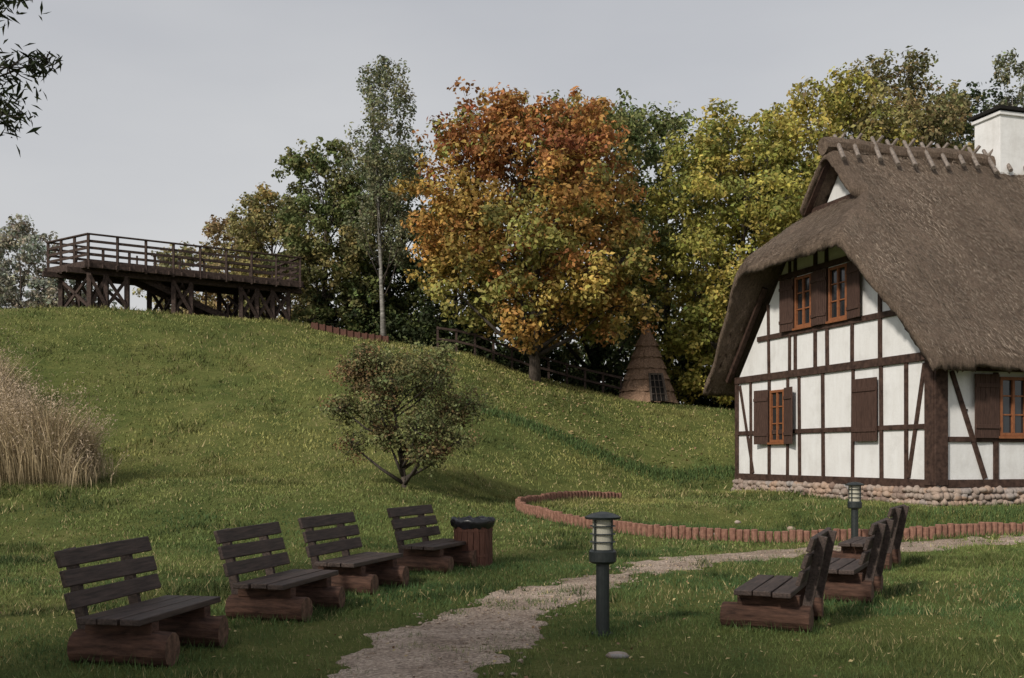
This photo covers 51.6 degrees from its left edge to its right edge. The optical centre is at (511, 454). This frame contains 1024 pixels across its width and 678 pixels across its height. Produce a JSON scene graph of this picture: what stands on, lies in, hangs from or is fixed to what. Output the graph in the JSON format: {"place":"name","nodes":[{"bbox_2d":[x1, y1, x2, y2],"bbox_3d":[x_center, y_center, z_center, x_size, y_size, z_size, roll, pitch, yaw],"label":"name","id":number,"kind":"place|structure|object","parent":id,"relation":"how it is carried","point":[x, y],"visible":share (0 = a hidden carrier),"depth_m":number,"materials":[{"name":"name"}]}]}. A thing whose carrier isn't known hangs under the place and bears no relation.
{"place":"outdoors","nodes":[
{"label":"outdoors","id":0,"kind":"place"},
{"bbox_2d":[0,304,1023,677],"bbox_3d":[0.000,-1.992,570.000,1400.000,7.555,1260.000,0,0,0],"label":"ground","id":1,"kind":"structure","parent":0,"point":[256,425],"depth_m":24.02,"materials":[{"name":"green plant"}]},
{"bbox_2d":[0,246,29,308],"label":"deciduous tree","id":2,"kind":"object","parent":1,"relation":"on","point":[12,303],"visible":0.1,"depth_m":73.80,"materials":[{"name":"green plant"}]},
{"bbox_2d":[0,214,59,308],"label":"deciduous tree","id":3,"kind":"object","parent":1,"relation":"on","point":[21,235],"visible":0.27,"depth_m":69.43,"materials":[{"name":"green plant"}]},
{"bbox_2d":[0,0,62,157],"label":"willow tree","id":4,"kind":"object","parent":1,"relation":"on","point":[32,66],"visible":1,"depth_m":8.30,"materials":[{"name":"green plant"}]},
{"bbox_2d":[0,322,129,490],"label":"dry reeds","id":5,"kind":"object","parent":1,"relation":"on","point":[32,441],"visible":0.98,"depth_m":23.58,"materials":[{"name":"beige plant"}]},
{"bbox_2d":[25,276,116,307],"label":"deciduous tree","id":6,"kind":"object","parent":1,"relation":"on","point":[40,284],"visible":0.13,"depth_m":70.48,"materials":[{"name":"green plant"}]},
{"bbox_2d":[54,536,228,666],"bbox_3d":[-2.936,1.165,8.514,0.952,0.913,1.324,0,0,11],"label":"park bench","id":7,"kind":"object","parent":1,"relation":"on","point":[155,632],"visible":0.98,"depth_m":8.22,"materials":[{"name":"brown wood"}]},
{"bbox_2d":[42,233,303,321],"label":"viewing platform","id":8,"kind":"structure","parent":1,"relation":"on","point":[168,284],"depth_m":43.49,"materials":[{"name":"brown wood"}]},
{"bbox_2d":[132,241,232,313],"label":"deciduous tree","id":9,"kind":"object","parent":1,"relation":"on","point":[138,293],"visible":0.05,"depth_m":61.30,"materials":[{"name":"green plant"}]},
{"bbox_2d":[177,212,285,317],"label":"deciduous tree","id":10,"kind":"object","parent":1,"relation":"on","point":[214,226],"visible":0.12,"depth_m":57.60,"materials":[{"name":"green plant"}]},
{"bbox_2d":[217,182,321,320],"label":"deciduous tree","id":11,"kind":"object","parent":1,"relation":"on","point":[263,211],"visible":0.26,"depth_m":53.70,"materials":[{"name":"green plant"}]},
{"bbox_2d":[213,521,344,621],"bbox_3d":[-2.299,1.160,10.616,0.945,0.894,1.344,0,0,14],"label":"park bench","id":12,"kind":"object","parent":1,"relation":"on","point":[293,593],"visible":0.99,"depth_m":10.31,"materials":[{"name":"brown wood"}]},
{"bbox_2d":[249,136,401,331],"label":"deciduous tree","id":13,"kind":"object","parent":1,"relation":"on","point":[314,252],"visible":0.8,"depth_m":49.32,"materials":[{"name":"green plant"}]},
{"bbox_2d":[310,322,388,342],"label":"log retaining wall","id":14,"kind":"structure","parent":1,"relation":"on","point":[334,330],"depth_m":45.14,"materials":[{"name":"brown wood"}]},
{"bbox_2d":[298,512,408,594],"bbox_3d":[-1.855,1.168,12.575,0.949,0.902,1.336,0,0,19],"label":"park bench","id":15,"kind":"object","parent":1,"relation":"on","point":[368,571],"visible":0.83,"depth_m":12.45,"materials":[{"name":"brown wood"}]},
{"bbox_2d":[319,141,438,340],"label":"deciduous tree","id":16,"kind":"object","parent":1,"relation":"on","point":[398,291],"visible":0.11,"depth_m":51.89,"materials":[{"name":"green plant"}]},
{"bbox_2d":[339,55,431,335],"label":"birch tree","id":17,"kind":"object","parent":1,"relation":"on","point":[375,180],"visible":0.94,"depth_m":45.44,"materials":[{"name":"green plant"}]},
{"bbox_2d":[312,337,495,487],"bbox_3d":[-2.467,-0.808,24.368,3.776,3.758,2.988,0,0,25],"label":"autumn shrub","id":18,"kind":"object","parent":1,"relation":"on","point":[378,379],"visible":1,"depth_m":23.98,"materials":[{"name":"green plant"}]},
{"bbox_2d":[387,504,475,572],"bbox_3d":[-1.087,1.176,14.825,0.944,0.902,1.339,0,0,22],"label":"park bench","id":19,"kind":"object","parent":1,"relation":"on","point":[445,554],"visible":0.9,"depth_m":14.58,"materials":[{"name":"brown wood"}]},
{"bbox_2d":[373,189,518,352],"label":"deciduous tree","id":20,"kind":"object","parent":1,"relation":"on","point":[428,315],"visible":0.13,"depth_m":50.65,"materials":[{"name":"green plant"}]},
{"bbox_2d":[450,515,494,566],"bbox_3d":[-0.564,1.246,15.297,0.666,0.709,0.645,0,0,-11],"label":"litter bin","id":21,"kind":"object","parent":1,"relation":"on","point":[475,533],"visible":0.89,"depth_m":15.06,"materials":[{"name":"brown wood"}]},
{"bbox_2d":[0,329,1023,677],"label":"fallen leaves","id":22,"kind":"object","parent":1,"relation":"on","point":[542,521],"visible":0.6,"depth_m":36.68,"materials":[{"name":"brown plant"}]},
{"bbox_2d":[306,285,734,409],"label":"undergrowth","id":23,"kind":"object","parent":1,"relation":"on","point":[392,326],"visible":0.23,"depth_m":49.28,"materials":[{"name":"green plant"}]},
{"bbox_2d":[388,76,666,381],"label":"maple tree","id":24,"kind":"object","parent":1,"relation":"on","point":[567,189],"visible":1,"depth_m":42.58,"materials":[{"name":"orange plant"}]},
{"bbox_2d":[437,326,621,392],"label":"wooden fence","id":25,"kind":"object","parent":1,"relation":"on","point":[512,359],"visible":0.7,"depth_m":45.99,"materials":[{"name":"brown wood"}]},
{"bbox_2d":[394,275,724,407],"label":"distant trees","id":26,"kind":"object","parent":1,"relation":"on","point":[585,358],"visible":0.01,"depth_m":65.75,"materials":[{"name":"green plant"}]},
{"bbox_2d":[507,88,679,390],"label":"deciduous tree","id":27,"kind":"object","parent":1,"relation":"on","point":[633,128],"visible":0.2,"depth_m":50.16,"materials":[{"name":"green plant"}]},
{"bbox_2d":[584,511,620,636],"bbox_3d":[0.810,1.084,9.460,0.328,1.150,0.328,0,0,0],"label":"bollard lamp","id":28,"kind":"object","parent":1,"relation":"on","point":[602,554],"visible":0.98,"depth_m":9.39,"materials":[{"name":"grey metal"}]},
{"bbox_2d":[606,651,628,658],"bbox_3d":[0.830,1.583,8.352,0.190,0.060,0.145,0,0,0],"label":"rock","id":29,"kind":"object","parent":1,"relation":"on","point":[620,654],"visible":0.93,"depth_m":8.30,"materials":[{"name":"grey stone"}]},
{"bbox_2d":[619,297,678,403],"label":"thatched tipi hut","id":30,"kind":"object","parent":1,"relation":"on","point":[646,378],"visible":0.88,"depth_m":46.06,"materials":[{"name":"plant"}]},
{"bbox_2d":[648,373,667,400],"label":"door","id":31,"kind":"structure","parent":30,"relation":"in","point":[657,387],"depth_m":45.58,"materials":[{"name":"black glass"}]},
{"bbox_2d":[606,101,748,365],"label":"deciduous tree","id":32,"kind":"object","parent":1,"relation":"on","point":[659,131],"visible":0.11,"depth_m":54.08,"materials":[{"name":"green plant"}]},
{"bbox_2d":[620,98,812,406],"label":"deciduous tree","id":33,"kind":"object","parent":1,"relation":"on","point":[742,211],"visible":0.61,"depth_m":47.05,"materials":[{"name":"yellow plant"}]},
{"bbox_2d":[699,520,795,534],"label":"garden stones","id":34,"kind":"object","parent":1,"relation":"on","point":[738,522],"visible":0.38,"depth_m":23.11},
{"bbox_2d":[515,490,1023,542],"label":"palisade edging","id":35,"kind":"object","parent":1,"relation":"on","point":[909,533],"visible":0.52,"depth_m":19.37,"materials":[{"name":"wood"}]},
{"bbox_2d":[720,527,836,632],"bbox_3d":[2.559,1.172,10.077,0.942,0.906,1.342,0,0,23],"label":"park bench","id":36,"kind":"object","parent":1,"relation":"on","point":[776,600],"visible":0.98,"depth_m":9.62,"materials":[{"name":"brown wood"}]},
{"bbox_2d":[720,62,935,285],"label":"deciduous tree","id":37,"kind":"object","parent":1,"relation":"on","point":[835,99],"visible":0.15,"depth_m":48.03,"materials":[{"name":"green plant"}]},
{"bbox_2d":[845,482,864,537],"bbox_3d":[5.920,1.044,18.300,0.328,1.150,0.328,0,0,0],"label":"bollard lamp","id":38,"kind":"object","parent":1,"relation":"on","point":[854,503],"visible":0.94,"depth_m":18.23,"materials":[{"name":"grey metal"}]},
{"bbox_2d":[823,517,893,603],"bbox_3d":[3.771,1.180,11.970,0.950,0.897,1.341,0,0,26],"label":"park bench","id":39,"kind":"object","parent":1,"relation":"on","point":[861,577],"visible":0.67,"depth_m":11.48,"materials":[{"name":"brown wood"}]},
{"bbox_2d":[831,504,908,569],"bbox_3d":[5.136,1.178,15.170,0.941,0.905,1.347,0,0,28],"label":"park bench","id":40,"kind":"object","parent":1,"relation":"on","point":[853,547],"visible":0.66,"depth_m":14.84,"materials":[{"name":"brown wood"}]},
{"bbox_2d":[731,478,1023,506],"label":"stone plinth","id":41,"kind":"structure","parent":1,"relation":"on","point":[946,496],"depth_m":24.75,"materials":[{"name":"beige stone"}]},
{"bbox_2d":[735,247,1023,487],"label":"timber frame","id":42,"kind":"object","parent":41,"relation":"on","point":[934,385],"visible":0.82,"depth_m":25.82,"materials":[{"name":"brown wood"}]},
{"bbox_2d":[703,190,975,397],"bbox_3d":[7.945,-4.312,28.197,1.645,5.055,10.400,0,0,-17],"label":"thatch half hip","id":43,"kind":"object","parent":42,"relation":"on","point":[753,277],"visible":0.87,"depth_m":26.18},
{"bbox_2d":[715,160,976,382],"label":"rafters","id":44,"kind":"object","parent":42,"relation":"on","point":[810,209],"visible":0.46,"depth_m":30.87,"materials":[{"name":"brown wood"}]},
{"bbox_2d":[767,263,1023,444],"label":"window frames","id":45,"kind":"structure","parent":42,"relation":"attached to","point":[1011,435],"depth_m":27.78,"materials":[{"name":"orange wood"}]},
{"bbox_2d":[753,261,999,443],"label":"shutters","id":46,"kind":"object","parent":45,"relation":"attached to","point":[864,407],"visible":0.95,"depth_m":26.72,"materials":[{"name":"brown wood"}]},
{"bbox_2d":[773,267,1022,439],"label":"window panes","id":47,"kind":"object","parent":45,"relation":"in","point":[1007,407],"visible":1,"depth_m":27.34,"materials":[{"name":"glass"}]},
{"bbox_2d":[800,150,1023,373],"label":"thatch","id":48,"kind":"object","parent":42,"relation":"on","point":[850,177],"visible":0.48,"depth_m":26.91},
{"bbox_2d":[828,176,849,201],"bbox_3d":[8.968,-7.250,28.518,0.001,1.500,2.400,0,0,-17],"label":"owl hole panel","id":49,"kind":"object","parent":48,"relation":"attached to","point":[839,189],"visible":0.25,"depth_m":28.80,"materials":[{"name":"white paint"}]},
{"bbox_2d":[703,150,1023,389],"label":"thatch straw","id":50,"kind":"object","parent":48,"relation":"attached to","point":[941,254],"visible":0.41,"depth_m":26.20,"materials":[{"name":"brown plant"}]},
{"bbox_2d":[817,136,995,165],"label":"thatch ridge","id":51,"kind":"structure","parent":48,"relation":"on","point":[825,145],"depth_m":28.78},
{"bbox_2d":[814,132,1023,174],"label":"ridge poles","id":52,"kind":"object","parent":51,"relation":"on","point":[928,158],"visible":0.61,"depth_m":28.87,"materials":[{"name":"wood"}]},
{"bbox_2d":[968,105,1023,174],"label":"chimney","id":53,"kind":"object","parent":48,"relation":"on","point":[999,130],"visible":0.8,"depth_m":29.72,"materials":[{"name":"white paint"}]},
{"bbox_2d":[739,245,1023,486],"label":"walls","id":54,"kind":"structure","parent":41,"relation":"on","point":[962,460],"depth_m":26.85,"materials":[{"name":"white paint"}]},
{"bbox_2d":[809,45,982,157],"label":"deciduous tree","id":55,"kind":"object","parent":1,"relation":"on","point":[947,116],"visible":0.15,"depth_m":51.77,"materials":[{"name":"green plant"}]},
{"bbox_2d":[891,79,974,150],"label":"deciduous tree","id":56,"kind":"object","parent":1,"relation":"on","point":[955,85],"visible":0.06,"depth_m":54.33,"materials":[{"name":"green plant"}]},
{"bbox_2d":[921,78,1004,150],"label":"deciduous tree","id":57,"kind":"object","parent":1,"relation":"on","point":[970,129],"visible":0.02,"depth_m":56.87,"materials":[{"name":"green plant"}]},
{"bbox_2d":[982,48,1023,111],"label":"birch tree","id":58,"kind":"object","parent":1,"relation":"on","point":[1006,80],"visible":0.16,"depth_m":56.10,"materials":[{"name":"green plant"}]},
{"bbox_2d":[0,0,1023,402],"label":"sky","id":59,"kind":"structure","parent":0,"point":[157,116],"materials":[{"name":"grey"}]},
{"bbox_2d":[327,535,1023,677],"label":"gravel path","id":60,"kind":"structure","parent":0,"point":[383,662],"depth_m":9.48,"materials":[{"name":"beige gravel"}]}
]}

